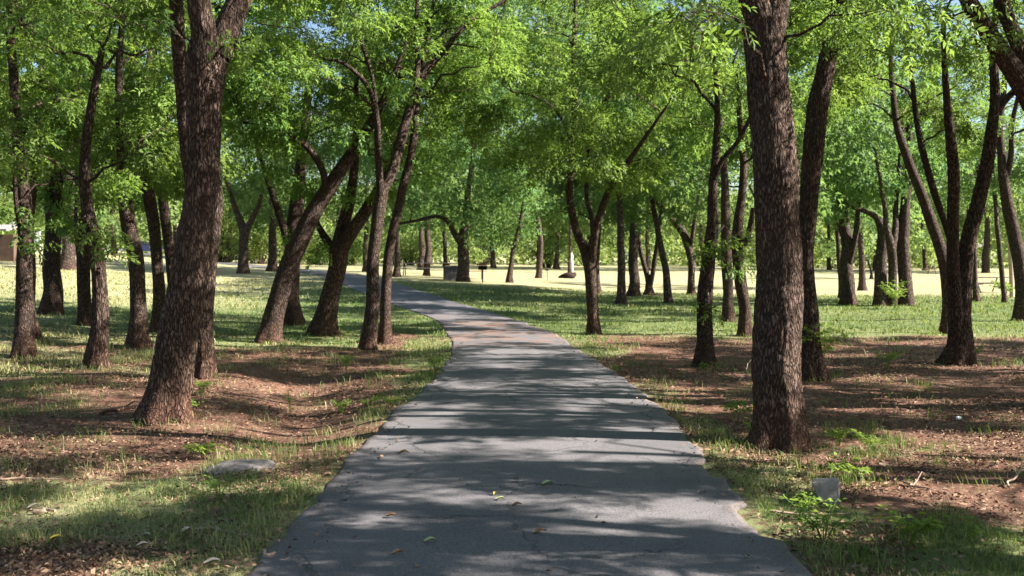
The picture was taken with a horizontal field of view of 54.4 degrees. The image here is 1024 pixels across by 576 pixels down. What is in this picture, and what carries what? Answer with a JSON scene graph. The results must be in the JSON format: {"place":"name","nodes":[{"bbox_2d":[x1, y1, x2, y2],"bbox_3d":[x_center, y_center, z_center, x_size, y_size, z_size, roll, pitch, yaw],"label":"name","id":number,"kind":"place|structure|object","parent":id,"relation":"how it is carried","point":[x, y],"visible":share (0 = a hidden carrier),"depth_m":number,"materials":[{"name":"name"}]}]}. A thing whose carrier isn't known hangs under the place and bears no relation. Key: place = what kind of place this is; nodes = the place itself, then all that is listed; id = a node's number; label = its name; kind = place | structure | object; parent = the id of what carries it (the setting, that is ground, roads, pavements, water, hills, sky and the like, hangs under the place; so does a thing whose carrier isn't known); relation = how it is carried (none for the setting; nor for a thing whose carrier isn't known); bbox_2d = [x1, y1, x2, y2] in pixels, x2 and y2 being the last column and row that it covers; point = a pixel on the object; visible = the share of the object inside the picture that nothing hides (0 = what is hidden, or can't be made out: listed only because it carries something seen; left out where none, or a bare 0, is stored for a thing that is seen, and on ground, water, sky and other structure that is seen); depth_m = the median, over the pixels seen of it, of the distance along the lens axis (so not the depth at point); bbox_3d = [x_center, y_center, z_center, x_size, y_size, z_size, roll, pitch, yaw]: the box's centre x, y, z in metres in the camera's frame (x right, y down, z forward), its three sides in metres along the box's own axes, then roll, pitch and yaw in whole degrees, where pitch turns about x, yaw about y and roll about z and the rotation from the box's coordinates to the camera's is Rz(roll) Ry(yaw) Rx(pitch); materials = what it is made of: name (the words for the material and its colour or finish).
{"place":"outdoors","nodes":[
{"label":"outdoors","id":0,"kind":"place"},
{"bbox_2d":[442,266,457,279],"bbox_3d":[-3.038,-0.772,51.230,1.020,0.751,0.870,0,2,0],"label":"concrete bin","id":1,"kind":"object","parent":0,"point":[449,272],"visible":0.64,"depth_m":50.83,"materials":[{"name":"concrete"}]},
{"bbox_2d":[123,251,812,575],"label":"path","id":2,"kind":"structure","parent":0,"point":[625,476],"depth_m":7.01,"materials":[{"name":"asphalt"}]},
{"bbox_2d":[0,244,1023,575],"bbox_3d":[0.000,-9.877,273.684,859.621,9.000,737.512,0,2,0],"label":"ground","id":3,"kind":"structure","parent":0,"point":[826,282],"depth_m":11.67,"materials":[{"name":"soil"}]},
{"bbox_2d":[0,225,17,260],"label":"shed","id":4,"kind":"structure","parent":3,"relation":"on","point":[7,253],"depth_m":51.97,"materials":[{"name":"brown"}]},
{"bbox_2d":[0,128,126,227],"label":"tree","id":5,"kind":"object","parent":3,"relation":"on","point":[41,221],"visible":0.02,"depth_m":77.11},
{"bbox_2d":[0,26,172,269],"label":"tree","id":6,"kind":"object","parent":3,"relation":"on","point":[68,256],"depth_m":45.64,"materials":[{"name":"green plant"}]},
{"bbox_2d":[0,0,177,360],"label":"tree","id":7,"kind":"object","parent":3,"relation":"on","point":[24,341],"visible":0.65,"depth_m":15.98,"materials":[{"name":"green plant"}]},
{"bbox_2d":[0,0,179,339],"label":"tree","id":8,"kind":"object","parent":3,"relation":"on","point":[154,83],"visible":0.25,"depth_m":17.94,"materials":[{"name":"green plant"}]},
{"bbox_2d":[0,0,186,325],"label":"tree","id":9,"kind":"object","parent":3,"relation":"on","point":[84,307],"visible":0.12,"depth_m":21.61,"materials":[{"name":"green plant"}]},
{"bbox_2d":[0,0,188,314],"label":"tree","id":10,"kind":"object","parent":3,"relation":"on","point":[52,299],"visible":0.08,"depth_m":24.02,"materials":[{"name":"green plant"}]},
{"bbox_2d":[45,117,181,255],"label":"tree","id":11,"kind":"object","parent":3,"relation":"on","point":[113,219],"visible":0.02,"depth_m":83.08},
{"bbox_2d":[99,400,137,415],"bbox_3d":[-4.270,1.295,10.781,0.105,0.123,0.421,1,2,44],"label":"stick","id":12,"kind":"object","parent":3,"relation":"on","point":[125,407],"visible":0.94,"depth_m":10.77,"materials":[{"name":"wood"}]},
{"bbox_2d":[0,0,262,331],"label":"tree","id":13,"kind":"object","parent":3,"relation":"on","point":[154,229],"visible":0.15,"depth_m":20.86,"materials":[{"name":"green plant"}]},
{"bbox_2d":[0,0,282,368],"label":"tree","id":14,"kind":"object","parent":3,"relation":"on","point":[96,354],"visible":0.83,"depth_m":14.66,"materials":[{"name":"green plant"}]},
{"bbox_2d":[0,0,294,347],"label":"tree","id":15,"kind":"object","parent":3,"relation":"on","point":[138,336],"visible":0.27,"depth_m":17.90,"materials":[{"name":"green plant"}]},
{"bbox_2d":[20,0,289,283],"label":"tree","id":16,"kind":"object","parent":3,"relation":"on","point":[166,226],"visible":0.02,"depth_m":23.41,"materials":[{"name":"green plant"}]},
{"bbox_2d":[0,0,328,425],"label":"tree","id":17,"kind":"object","parent":3,"relation":"on","point":[213,43],"visible":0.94,"depth_m":10.25,"materials":[{"name":"green plant"}]},
{"bbox_2d":[104,135,254,248],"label":"tree","id":18,"kind":"object","parent":3,"relation":"on","point":[174,227],"visible":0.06,"depth_m":91.81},
{"bbox_2d":[181,439,226,459],"bbox_3d":[-2.533,1.347,8.164,0.332,0.180,0.309,-1,2,-36],"label":"weed","id":19,"kind":"object","parent":3,"relation":"on","point":[199,448],"visible":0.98,"depth_m":8.15,"materials":[{"name":"green plant"}]},
{"bbox_2d":[202,475,236,501],"bbox_3d":[-2.000,1.382,6.723,0.244,0.222,0.232,1,2,29],"label":"weed","id":20,"kind":"object","parent":3,"relation":"on","point":[215,484],"visible":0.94,"depth_m":6.72,"materials":[{"name":"green plant"}]},
{"bbox_2d":[199,459,275,473],"bbox_3d":[-2.133,1.426,7.761,0.580,0.136,0.424,0,2,-7],"label":"flat stone","id":21,"kind":"object","parent":3,"relation":"on","point":[238,465],"visible":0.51,"depth_m":7.69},
{"bbox_2d":[218,216,264,263],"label":"shrub","id":22,"kind":"object","parent":3,"relation":"on","point":[222,253],"visible":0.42,"depth_m":87.86,"materials":[{"name":"green plant"}]},
{"bbox_2d":[104,0,381,379],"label":"tree","id":23,"kind":"object","parent":3,"relation":"on","point":[205,365],"visible":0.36,"depth_m":13.68,"materials":[{"name":"green plant"}]},
{"bbox_2d":[220,224,284,263],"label":"shrub","id":24,"kind":"object","parent":3,"relation":"on","point":[258,240],"visible":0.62,"depth_m":89.34,"materials":[{"name":"green plant"}]},
{"bbox_2d":[167,87,343,273],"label":"tree","id":25,"kind":"object","parent":3,"relation":"on","point":[257,187],"visible":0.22,"depth_m":51.95,"materials":[{"name":"green plant"}]},
{"bbox_2d":[145,0,410,325],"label":"tree","id":26,"kind":"object","parent":3,"relation":"on","point":[294,315],"visible":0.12,"depth_m":24.11,"materials":[{"name":"green plant"}]},
{"bbox_2d":[220,120,345,271],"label":"tree","id":27,"kind":"object","parent":3,"relation":"on","point":[272,264],"visible":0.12,"depth_m":59.56,"materials":[{"name":"green plant"}]},
{"bbox_2d":[265,231,321,264],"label":"shrub","id":28,"kind":"object","parent":3,"relation":"on","point":[311,246],"visible":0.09,"depth_m":93.90,"materials":[{"name":"green plant"}]},
{"bbox_2d":[229,116,359,264],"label":"tree","id":29,"kind":"object","parent":3,"relation":"on","point":[282,202],"visible":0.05,"depth_m":87.92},
{"bbox_2d":[280,233,357,264],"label":"shrub","id":30,"kind":"object","parent":3,"relation":"on","point":[316,250],"visible":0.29,"depth_m":98.76,"materials":[{"name":"green plant"}]},
{"bbox_2d":[283,138,404,253],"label":"tree","id":31,"kind":"object","parent":3,"relation":"on","point":[338,213],"visible":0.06,"depth_m":99.47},
{"bbox_2d":[322,232,368,264],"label":"shrub","id":32,"kind":"object","parent":3,"relation":"on","point":[353,261],"visible":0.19,"depth_m":97.74,"materials":[{"name":"green plant"}]},
{"bbox_2d":[185,0,513,343],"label":"tree","id":33,"kind":"object","parent":3,"relation":"on","point":[271,327],"visible":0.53,"depth_m":19.14,"materials":[{"name":"green plant"}]},
{"bbox_2d":[306,142,405,271],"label":"tree","id":34,"kind":"object","parent":3,"relation":"on","point":[366,227],"visible":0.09,"depth_m":65.71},
{"bbox_2d":[223,0,530,336],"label":"tree","id":35,"kind":"object","parent":3,"relation":"on","point":[324,320],"visible":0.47,"depth_m":21.15,"materials":[{"name":"green plant"}]},
{"bbox_2d":[351,173,432,264],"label":"tree","id":36,"kind":"object","parent":3,"relation":"on","point":[384,239],"visible":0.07,"depth_m":111.22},
{"bbox_2d":[329,80,469,276],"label":"tree","id":37,"kind":"object","parent":3,"relation":"on","point":[397,269],"visible":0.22,"depth_m":53.35,"materials":[{"name":"green plant"}]},
{"bbox_2d":[380,231,436,264],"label":"shrub","id":38,"kind":"object","parent":3,"relation":"on","point":[410,257],"visible":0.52,"depth_m":107.65,"materials":[{"name":"green plant"}]},
{"bbox_2d":[242,0,575,349],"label":"tree","id":39,"kind":"object","parent":3,"relation":"on","point":[368,338],"visible":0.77,"depth_m":18.44,"materials":[{"name":"green plant"}]},
{"bbox_2d":[277,0,543,344],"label":"tree","id":40,"kind":"object","parent":3,"relation":"on","point":[385,337],"visible":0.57,"depth_m":19.76,"materials":[{"name":"green plant"}]},
{"bbox_2d":[357,113,473,269],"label":"tree","id":41,"kind":"object","parent":3,"relation":"on","point":[420,263],"visible":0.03,"depth_m":79.65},
{"bbox_2d":[311,22,521,275],"bbox_3d":[-5.255,-7.877,57.787,13.226,14.847,12.715,0,2,0],"label":"tree","id":42,"kind":"object","parent":3,"relation":"on","point":[427,258],"visible":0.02,"depth_m":57.79,"materials":[{"name":"green plant"}]},
{"bbox_2d":[387,177,472,264],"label":"tree","id":43,"kind":"object","parent":3,"relation":"on","point":[432,239],"visible":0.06,"depth_m":112.37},
{"bbox_2d":[330,29,562,281],"bbox_3d":[-2.813,-6.633,48.936,11.308,13.218,10.286,1,2,34],"label":"tree","id":44,"kind":"object","parent":3,"relation":"on","point":[468,216],"visible":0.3,"depth_m":48.25,"materials":[{"name":"green plant"}]},
{"bbox_2d":[400,135,500,265],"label":"tree","id":45,"kind":"object","parent":3,"relation":"on","point":[444,243],"visible":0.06,"depth_m":105.78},
{"bbox_2d":[448,226,511,264],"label":"shrub","id":46,"kind":"object","parent":3,"relation":"on","point":[481,261],"visible":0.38,"depth_m":118.02,"materials":[{"name":"green plant"}]},
{"bbox_2d":[439,117,556,267],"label":"tree","id":47,"kind":"object","parent":3,"relation":"on","point":[492,260],"visible":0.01,"depth_m":94.89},
{"bbox_2d":[0,322,1023,575],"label":"leaf litter","id":48,"kind":"object","parent":3,"relation":"on","point":[118,552],"visible":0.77,"depth_m":8.12,"materials":[{"name":"plant"}]},
{"bbox_2d":[0,172,1023,268],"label":"woods","id":49,"kind":"object","parent":3,"relation":"on","point":[330,227],"visible":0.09,"depth_m":134.49,"materials":[{"name":"green plant"}]},
{"bbox_2d":[427,0,601,282],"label":"tree","id":50,"kind":"object","parent":3,"relation":"on","point":[537,194],"visible":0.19,"depth_m":50.27,"materials":[{"name":"green plant"}]},
{"bbox_2d":[439,0,595,277],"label":"tree","id":51,"kind":"object","parent":3,"relation":"on","point":[539,256],"visible":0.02,"depth_m":61.78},
{"bbox_2d":[477,163,603,267],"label":"tree","id":52,"kind":"object","parent":3,"relation":"on","point":[499,230],"visible":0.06,"depth_m":97.57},
{"bbox_2d":[516,220,577,267],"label":"shrub","id":53,"kind":"object","parent":3,"relation":"on","point":[549,260],"visible":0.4,"depth_m":99.88,"materials":[{"name":"green plant"}]},
{"bbox_2d":[524,144,592,268],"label":"tree","id":54,"kind":"object","parent":3,"relation":"on","point":[556,244],"visible":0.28,"depth_m":95.61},
{"bbox_2d":[524,151,612,271],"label":"tree","id":55,"kind":"object","parent":3,"relation":"on","point":[569,251],"visible":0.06,"depth_m":79.28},
{"bbox_2d":[421,0,746,334],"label":"tree","id":56,"kind":"object","parent":3,"relation":"on","point":[573,127],"visible":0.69,"depth_m":21.81,"materials":[{"name":"green plant"}]},
{"bbox_2d":[524,155,643,251],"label":"tree","id":57,"kind":"object","parent":3,"relation":"on","point":[608,233],"visible":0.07,"depth_m":102.55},
{"bbox_2d":[559,234,614,265],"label":"shrub","id":58,"kind":"object","parent":3,"relation":"on","point":[602,251],"visible":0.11,"depth_m":118.20,"materials":[{"name":"green plant"}]},
{"bbox_2d":[509,17,690,292],"bbox_3d":[4.030,-5.603,44.256,8.389,12.146,7.057,0,2,0],"label":"tree","id":59,"kind":"object","parent":3,"relation":"on","point":[561,201],"visible":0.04,"depth_m":42.98,"materials":[{"name":"green plant"}]},
{"bbox_2d":[502,0,743,304],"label":"tree","id":60,"kind":"object","parent":3,"relation":"on","point":[621,296],"visible":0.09,"depth_m":35.87,"materials":[{"name":"green plant"}]},
{"bbox_2d":[529,1,733,295],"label":"tree","id":61,"kind":"object","parent":3,"relation":"on","point":[634,285],"visible":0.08,"depth_m":41.95,"materials":[{"name":"green plant"}]},
{"bbox_2d":[561,90,711,294],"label":"tree","id":62,"kind":"object","parent":3,"relation":"on","point":[649,281],"visible":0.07,"depth_m":43.14,"materials":[{"name":"green plant"}]},
{"bbox_2d":[564,72,745,302],"bbox_3d":[5.313,-3.947,36.914,6.893,9.532,7.689,0,2,0],"label":"tree","id":63,"kind":"object","parent":3,"relation":"on","point":[631,216],"visible":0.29,"depth_m":37.01,"materials":[{"name":"green plant"}]},
{"bbox_2d":[613,137,720,270],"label":"tree","id":64,"kind":"object","parent":3,"relation":"on","point":[648,248],"visible":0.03,"depth_m":90.09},
{"bbox_2d":[607,46,744,294],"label":"tree","id":65,"kind":"object","parent":3,"relation":"on","point":[689,251],"visible":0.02,"depth_m":44.22,"materials":[{"name":"green plant"}]},
{"bbox_2d":[642,156,754,257],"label":"tree","id":66,"kind":"object","parent":3,"relation":"on","point":[701,230],"visible":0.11,"depth_m":93.05,"materials":[{"name":"plant"}]},
{"bbox_2d":[538,0,866,369],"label":"tree","id":67,"kind":"object","parent":3,"relation":"on","point":[704,354],"visible":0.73,"depth_m":15.56,"materials":[{"name":"green plant"}]},
{"bbox_2d":[609,3,844,321],"bbox_3d":[5.501,-3.722,27.376,6.446,9.776,5.510,-1,2,-23],"label":"tree","id":68,"kind":"object","parent":3,"relation":"on","point":[728,313],"visible":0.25,"depth_m":27.08,"materials":[{"name":"green plant"}]},
{"bbox_2d":[719,398,752,420],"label":"weed","id":69,"kind":"object","parent":3,"relation":"on","point":[736,405],"visible":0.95,"depth_m":10.25,"materials":[{"name":"green plant"}]},
{"bbox_2d":[592,0,881,336],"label":"tree","id":70,"kind":"object","parent":3,"relation":"on","point":[739,279],"visible":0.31,"depth_m":21.90,"materials":[{"name":"green plant"}]},
{"bbox_2d":[597,0,908,220],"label":"tree","id":71,"kind":"object","parent":3,"relation":"on","point":[847,129],"visible":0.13,"depth_m":29.96,"materials":[{"name":"green plant"}]},
{"bbox_2d":[718,151,829,242],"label":"tree","id":72,"kind":"object","parent":3,"relation":"on","point":[734,206],"visible":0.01,"depth_m":96.53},
{"bbox_2d":[591,0,987,453],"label":"tree","id":73,"kind":"object","parent":3,"relation":"on","point":[779,419],"visible":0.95,"depth_m":8.65,"materials":[{"name":"green plant"}]},
{"bbox_2d":[779,491,823,517],"bbox_3d":[1.826,1.377,6.240,0.266,0.216,0.224,1,2,37],"label":"weed","id":74,"kind":"object","parent":3,"relation":"on","point":[805,505],"visible":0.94,"depth_m":6.23,"materials":[{"name":"green plant"}]},
{"bbox_2d":[790,0,845,381],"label":"tree","id":75,"kind":"object","parent":3,"relation":"on","point":[812,355],"visible":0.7,"depth_m":13.51,"materials":[{"name":"green plant"}]},
{"bbox_2d":[812,477,839,504],"bbox_3d":[2.115,1.392,6.729,0.226,0.224,0.180,0,2,0],"label":"concrete chunk","id":76,"kind":"object","parent":3,"relation":"on","point":[825,488],"visible":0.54,"depth_m":6.64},
{"bbox_2d":[793,497,863,543],"bbox_3d":[1.791,1.361,5.673,0.424,0.268,0.329,-1,2,-29],"label":"weed","id":77,"kind":"object","parent":3,"relation":"on","point":[812,522],"visible":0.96,"depth_m":5.66,"materials":[{"name":"green plant"}]},
{"bbox_2d":[801,317,864,355],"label":"sapling","id":78,"kind":"object","parent":3,"relation":"on","point":[831,340],"visible":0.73,"depth_m":13.54,"materials":[{"name":"green plant"}]},
{"bbox_2d":[799,165,879,269],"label":"tree","id":79,"kind":"object","parent":3,"relation":"on","point":[829,236],"visible":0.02,"depth_m":111.67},
{"bbox_2d":[825,427,856,445],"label":"weed","id":80,"kind":"object","parent":3,"relation":"on","point":[836,434],"visible":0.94,"depth_m":8.88,"materials":[{"name":"green plant"}]},
{"bbox_2d":[814,232,873,268],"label":"shrub","id":81,"kind":"object","parent":3,"relation":"on","point":[816,260],"visible":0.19,"depth_m":119.66,"materials":[{"name":"green plant"}]},
{"bbox_2d":[795,73,900,297],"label":"tree","id":82,"kind":"object","parent":3,"relation":"on","point":[838,251],"visible":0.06,"depth_m":42.37,"materials":[{"name":"green plant"}]},
{"bbox_2d":[735,4,961,304],"bbox_3d":[12.585,-4.898,36.994,8.248,11.558,6.729,-1,2,-28],"label":"tree","id":83,"kind":"object","parent":3,"relation":"on","point":[849,241],"visible":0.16,"depth_m":36.05,"materials":[{"name":"green plant"}]},
{"bbox_2d":[827,452,872,482],"bbox_3d":[2.561,1.389,7.558,0.343,0.219,0.447,0,2,15],"label":"weed","id":84,"kind":"object","parent":3,"relation":"on","point":[842,465],"visible":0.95,"depth_m":7.51,"materials":[{"name":"green plant"}]},
{"bbox_2d":[794,59,934,290],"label":"tree","id":85,"kind":"object","parent":3,"relation":"on","point":[862,286],"visible":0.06,"depth_m":51.98,"materials":[{"name":"green plant"}]},
{"bbox_2d":[815,162,931,278],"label":"tree","id":86,"kind":"object","parent":3,"relation":"on","point":[872,243],"visible":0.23,"depth_m":73.68,"materials":[{"name":"plant"}]},
{"bbox_2d":[851,429,896,452],"bbox_3d":[3.086,1.331,8.575,0.384,0.253,0.273,-1,2,-24],"label":"weed","id":87,"kind":"object","parent":3,"relation":"on","point":[876,441],"visible":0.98,"depth_m":8.55,"materials":[{"name":"green plant"}]},
{"bbox_2d":[818,118,946,270],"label":"tree","id":88,"kind":"object","parent":3,"relation":"on","point":[832,222],"visible":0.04,"depth_m":107.16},
{"bbox_2d":[865,348,905,366],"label":"weed","id":89,"kind":"object","parent":3,"relation":"on","point":[891,357],"visible":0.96,"depth_m":15.47,"materials":[{"name":"green plant"}]},
{"bbox_2d":[802,3,979,305],"bbox_3d":[14.186,-4.554,36.312,6.762,10.910,6.689,-1,2,-31],"label":"tree","id":90,"kind":"object","parent":3,"relation":"on","point":[903,261],"visible":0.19,"depth_m":36.15,"materials":[{"name":"green plant"}]},
{"bbox_2d":[877,280,909,307],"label":"sapling","id":91,"kind":"object","parent":3,"relation":"on","point":[887,291],"visible":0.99,"depth_m":33.72,"materials":[{"name":"green plant"}]},
{"bbox_2d":[788,5,1005,305],"bbox_3d":[12.929,-5.100,36.157,8.140,12.049,7.847,1,2,39],"label":"tree","id":92,"kind":"object","parent":3,"relation":"on","point":[887,239],"visible":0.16,"depth_m":35.73,"materials":[{"name":"green plant"}]},
{"bbox_2d":[787,0,1021,333],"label":"tree","id":93,"kind":"object","parent":3,"relation":"on","point":[935,232],"visible":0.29,"depth_m":22.67,"materials":[{"name":"green plant"}]},
{"bbox_2d":[789,0,1023,111],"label":"tree","id":94,"kind":"object","parent":3,"relation":"on","point":[1008,59],"visible":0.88,"depth_m":11.11,"materials":[{"name":"green plant"}]},
{"bbox_2d":[873,504,949,548],"bbox_3d":[2.248,1.354,5.579,0.380,0.283,0.459,0,2,0],"label":"weed","id":95,"kind":"object","parent":3,"relation":"on","point":[922,523],"visible":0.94,"depth_m":5.54,"materials":[{"name":"green plant"}]},
{"bbox_2d":[807,0,1023,365],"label":"tree","id":96,"kind":"object","parent":3,"relation":"on","point":[959,349],"visible":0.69,"depth_m":15.80,"materials":[{"name":"green plant"}]},
{"bbox_2d":[911,239,938,269],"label":"shrub","id":97,"kind":"object","parent":3,"relation":"on","point":[931,253],"visible":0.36,"depth_m":115.64,"materials":[{"name":"green plant"}]},
{"bbox_2d":[869,139,993,269],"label":"tree","id":98,"kind":"object","parent":3,"relation":"on","point":[924,257],"visible":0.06,"depth_m":109.75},
{"bbox_2d":[887,122,1023,245],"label":"tree","id":99,"kind":"object","parent":3,"relation":"on","point":[960,225],"visible":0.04,"depth_m":101.25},
{"bbox_2d":[894,41,1023,301],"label":"tree","id":100,"kind":"object","parent":3,"relation":"on","point":[967,194],"visible":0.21,"depth_m":39.51,"materials":[{"name":"green plant"}]},
{"bbox_2d":[900,1,1023,320],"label":"tree","id":101,"kind":"object","parent":3,"relation":"on","point":[1013,232],"visible":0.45,"depth_m":27.31,"materials":[{"name":"green plant"}]},
{"bbox_2d":[902,49,1023,302],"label":"tree","id":102,"kind":"object","parent":3,"relation":"on","point":[1004,298],"visible":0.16,"depth_m":38.67,"materials":[{"name":"green plant"}]},
{"bbox_2d":[917,132,1023,272],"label":"tree","id":103,"kind":"object","parent":3,"relation":"on","point":[985,266],"visible":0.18,"depth_m":95.23,"materials":[{"name":"plant"}]},
{"bbox_2d":[958,509,983,567],"bbox_3d":[2.429,1.340,5.270,0.152,0.322,0.140,1,2,38],"label":"weed","id":104,"kind":"object","parent":3,"relation":"on","point":[973,531],"visible":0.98,"depth_m":5.25,"materials":[{"name":"green plant"}]},
{"bbox_2d":[939,113,1023,253],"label":"tree","id":105,"kind":"object","parent":3,"relation":"on","point":[1020,217],"visible":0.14,"depth_m":95.70,"materials":[{"name":"plant"}]},
{"bbox_2d":[1005,137,1023,297],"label":"tree","id":106,"kind":"object","parent":3,"relation":"on","point":[1011,282],"visible":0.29,"depth_m":43.41,"materials":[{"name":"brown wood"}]},
{"bbox_2d":[0,265,1023,575],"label":"grass","id":107,"kind":"structure","parent":0,"point":[272,497],"depth_m":10.17,"materials":[{"name":"plant"}]},
{"bbox_2d":[1,0,1023,257],"label":"sky","id":108,"kind":"structure","parent":0,"point":[953,2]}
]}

